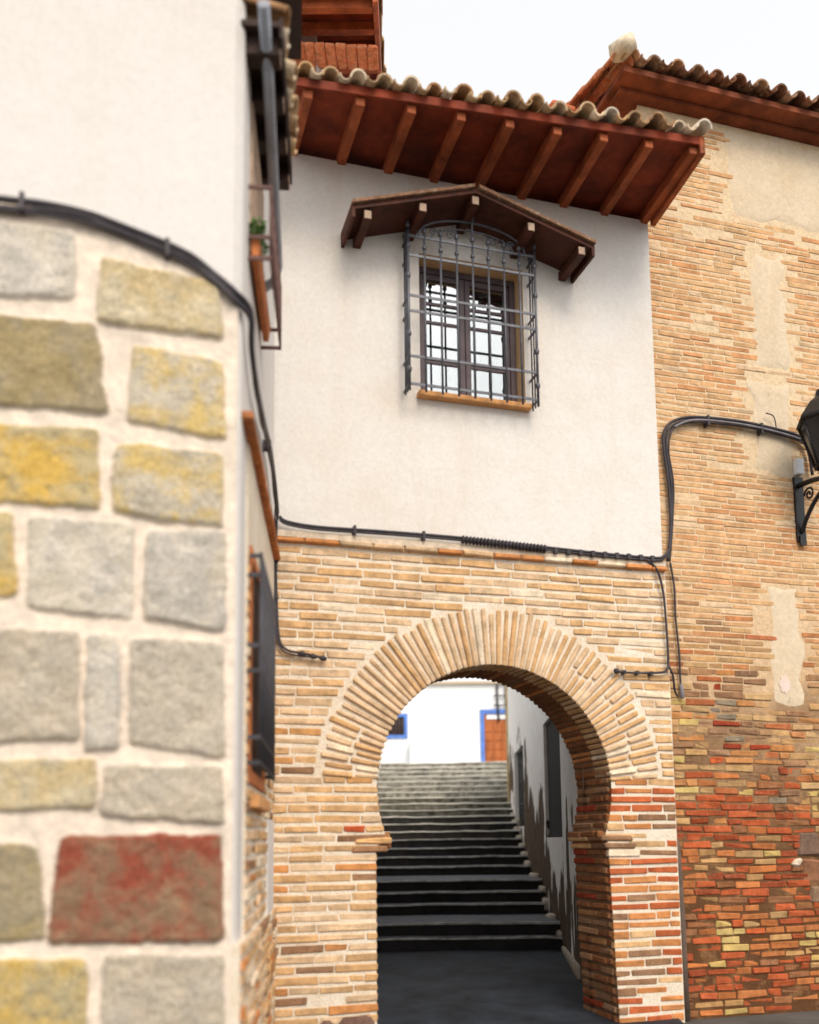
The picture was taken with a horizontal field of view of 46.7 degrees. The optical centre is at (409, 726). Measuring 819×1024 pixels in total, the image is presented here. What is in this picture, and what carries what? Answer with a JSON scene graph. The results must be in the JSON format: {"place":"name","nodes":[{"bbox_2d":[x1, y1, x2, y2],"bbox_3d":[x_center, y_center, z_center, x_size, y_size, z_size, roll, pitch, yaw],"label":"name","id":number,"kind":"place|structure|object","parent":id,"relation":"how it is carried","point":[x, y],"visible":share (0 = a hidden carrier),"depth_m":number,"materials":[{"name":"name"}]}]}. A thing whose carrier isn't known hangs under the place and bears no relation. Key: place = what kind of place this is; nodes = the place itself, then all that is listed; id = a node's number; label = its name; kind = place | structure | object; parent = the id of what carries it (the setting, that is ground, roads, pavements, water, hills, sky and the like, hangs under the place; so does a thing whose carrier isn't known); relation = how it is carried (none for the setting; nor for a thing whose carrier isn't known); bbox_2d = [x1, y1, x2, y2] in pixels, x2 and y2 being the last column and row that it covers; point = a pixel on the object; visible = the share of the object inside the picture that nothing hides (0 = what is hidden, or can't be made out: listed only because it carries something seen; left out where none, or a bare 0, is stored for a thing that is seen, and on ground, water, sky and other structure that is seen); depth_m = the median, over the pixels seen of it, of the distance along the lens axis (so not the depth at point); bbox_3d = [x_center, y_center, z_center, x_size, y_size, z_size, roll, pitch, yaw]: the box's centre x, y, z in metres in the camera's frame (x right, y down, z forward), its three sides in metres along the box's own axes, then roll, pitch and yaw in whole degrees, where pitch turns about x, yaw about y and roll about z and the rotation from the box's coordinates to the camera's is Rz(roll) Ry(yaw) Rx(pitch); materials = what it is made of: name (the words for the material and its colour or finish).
{"place":"outdoors","nodes":[
{"label":"outdoors","id":0,"kind":"place"},
{"bbox_2d":[381,681,506,762],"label":"white house","id":1,"kind":"structure","parent":0,"point":[447,722],"depth_m":29.20,"materials":[{"name":"paint"}]},
{"bbox_2d":[386,714,407,737],"bbox_3d":[-0.590,-0.016,29.186,1.060,0.760,0.050,-1,-7,0],"label":"window","id":2,"kind":"structure","parent":1,"relation":"in","point":[399,729],"depth_m":29.17,"materials":[{"name":"blue paint"}]},
{"bbox_2d":[480,709,506,761],"bbox_3d":[2.704,0.389,29.133,1.040,1.850,0.050,-1,-7,0],"label":"door","id":3,"kind":"structure","parent":1,"relation":"in","point":[492,732],"depth_m":29.13,"materials":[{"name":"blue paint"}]},
{"bbox_2d":[493,683,505,721],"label":"wall cables","id":4,"kind":"object","parent":1,"relation":"attached to","point":[497,705],"depth_m":29.18,"materials":[{"name":"grey metal"}]},
{"bbox_2d":[376,950,683,1023],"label":"passage floor","id":5,"kind":"structure","parent":0,"point":[486,987],"depth_m":9.63,"materials":[{"name":"concrete"}]},
{"bbox_2d":[376,761,580,979],"bbox_3d":[0.895,2.069,19.854,3.625,3.664,19.239,-1,-7,0],"label":"stairway","id":6,"kind":"object","parent":5,"relation":"on","point":[453,870],"visible":0.85,"depth_m":16.77,"materials":[{"name":"stone"}]},
{"bbox_2d":[382,0,818,680],"label":"sky","id":7,"kind":"structure","parent":0,"point":[551,49],"materials":[{"name":"white"}]},
{"bbox_2d":[684,1011,818,1023],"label":"ground","id":8,"kind":"structure","parent":0,"point":[809,1017],"depth_m":8.34,"materials":[{"name":"grey concrete"}]},
{"bbox_2d":[0,0,301,1023],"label":"stone house","id":9,"kind":"structure","parent":8,"relation":"on","point":[138,548],"depth_m":4.77,"materials":[{"name":"white paint"}]},
{"bbox_2d":[0,191,278,519],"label":"cable bundle","id":10,"kind":"object","parent":9,"relation":"attached to","point":[166,247],"visible":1,"depth_m":4.92,"materials":[{"name":"black rubber"}]},
{"bbox_2d":[249,215,270,341],"bbox_3d":[-0.901,-2.785,5.946,0.146,0.281,0.962,0,-7,-2],"label":"planter","id":11,"kind":"object","parent":9,"relation":"attached to","point":[258,269],"visible":0.85,"depth_m":5.67,"materials":[{"name":"ceramic"}]},
{"bbox_2d":[246,545,275,811],"bbox_3d":[-0.914,-0.228,5.821,0.104,1.480,1.230,0,-7,-5],"label":"lower window","id":12,"kind":"structure","parent":9,"relation":"in","point":[260,761],"depth_m":5.60,"materials":[{"name":"metal"}]},
{"bbox_2d":[248,101,281,349],"bbox_3d":[-0.910,-3.147,6.002,0.148,1.061,1.020,0,-7,-5],"label":"upper window","id":13,"kind":"structure","parent":9,"relation":"in","point":[256,207],"depth_m":5.73,"materials":[{"name":"wood"}]},
{"bbox_2d":[273,61,712,1023],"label":"gatehouse","id":14,"kind":"object","parent":8,"relation":"on","point":[467,323],"visible":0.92,"depth_m":8.23,"materials":[{"name":"paint"}]},
{"bbox_2d":[274,507,326,660],"bbox_3d":[-0.890,-1.154,7.693,0.440,1.256,0.081,1,-7,-15],"label":"hanging cable","id":15,"kind":"object","parent":14,"relation":"attached to","point":[302,653],"visible":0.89,"depth_m":7.61,"materials":[{"name":"black rubber"}]},
{"bbox_2d":[289,0,386,80],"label":"tall block","id":16,"kind":"structure","parent":14,"relation":"on","point":[345,38],"depth_m":11.36,"materials":[{"name":"red brick"}]},
{"bbox_2d":[417,266,531,411],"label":"window","id":17,"kind":"structure","parent":14,"relation":"in","point":[432,275],"depth_m":8.80,"materials":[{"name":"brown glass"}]},
{"bbox_2d":[279,515,671,561],"bbox_3d":[0.671,-1.613,8.201,3.622,0.154,0.098,1,-7,-16],"label":"facade cable","id":18,"kind":"object","parent":14,"relation":"attached to","point":[477,541],"visible":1,"depth_m":8.16,"materials":[{"name":"black rubber"}]},
{"bbox_2d":[613,558,678,696],"bbox_3d":[2.135,-0.916,8.566,0.713,1.267,0.101,2,-7,-22],"label":"branch cable","id":19,"kind":"object","parent":14,"relation":"attached to","point":[624,672],"visible":1,"depth_m":8.58,"materials":[{"name":"black rubber"}]},
{"bbox_2d":[505,685,590,1006],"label":"lane house","id":20,"kind":"structure","parent":8,"relation":"on","point":[542,789],"depth_m":14.29,"materials":[{"name":"white paint"}]},
{"bbox_2d":[517,749,524,825],"bbox_3d":[2.286,1.233,19.084,0.024,1.550,2.201,-1,-7,2],"label":"window","id":21,"kind":"structure","parent":20,"relation":"in","point":[520,761],"depth_m":19.46,"materials":[{"name":"black metal"}]},
{"bbox_2d":[546,720,561,836],"bbox_3d":[2.068,0.692,13.256,0.050,1.696,2.102,-1,-7,2],"label":"window","id":22,"kind":"structure","parent":20,"relation":"in","point":[553,739],"depth_m":13.44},
{"bbox_2d":[549,32,818,1021],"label":"brick house","id":23,"kind":"structure","parent":8,"relation":"on","point":[733,246],"depth_m":9.12,"materials":[{"name":"brick"}]},
{"bbox_2d":[669,562,684,698],"bbox_3d":[2.468,-0.891,8.746,0.092,1.284,0.040,2,-7,-22],"label":"loose cable","id":24,"kind":"object","parent":23,"relation":"attached to","point":[682,696],"visible":1,"depth_m":8.74,"materials":[{"name":"black rubber"}]},
{"bbox_2d":[662,413,813,560],"bbox_3d":[3.187,-2.304,9.139,1.699,1.588,0.076,1,-7,-16],"label":"lamp cable","id":25,"kind":"object","parent":23,"relation":"attached to","point":[708,420],"visible":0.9,"depth_m":9.04,"materials":[{"name":"black rubber"}]},
{"bbox_2d":[793,458,803,475],"bbox_3d":[3.845,-2.564,9.368,0.080,0.160,0.069,1,-7,-16],"label":"junction box","id":26,"kind":"object","parent":23,"relation":"attached to","point":[798,466],"visible":1,"depth_m":9.34,"materials":[{"name":"white plastic"}]},
{"bbox_2d":[792,389,818,545],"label":"street lamp","id":27,"kind":"object","parent":23,"relation":"attached to","point":[807,428],"visible":1,"depth_m":9.09,"materials":[{"name":"black metal"}]}
]}

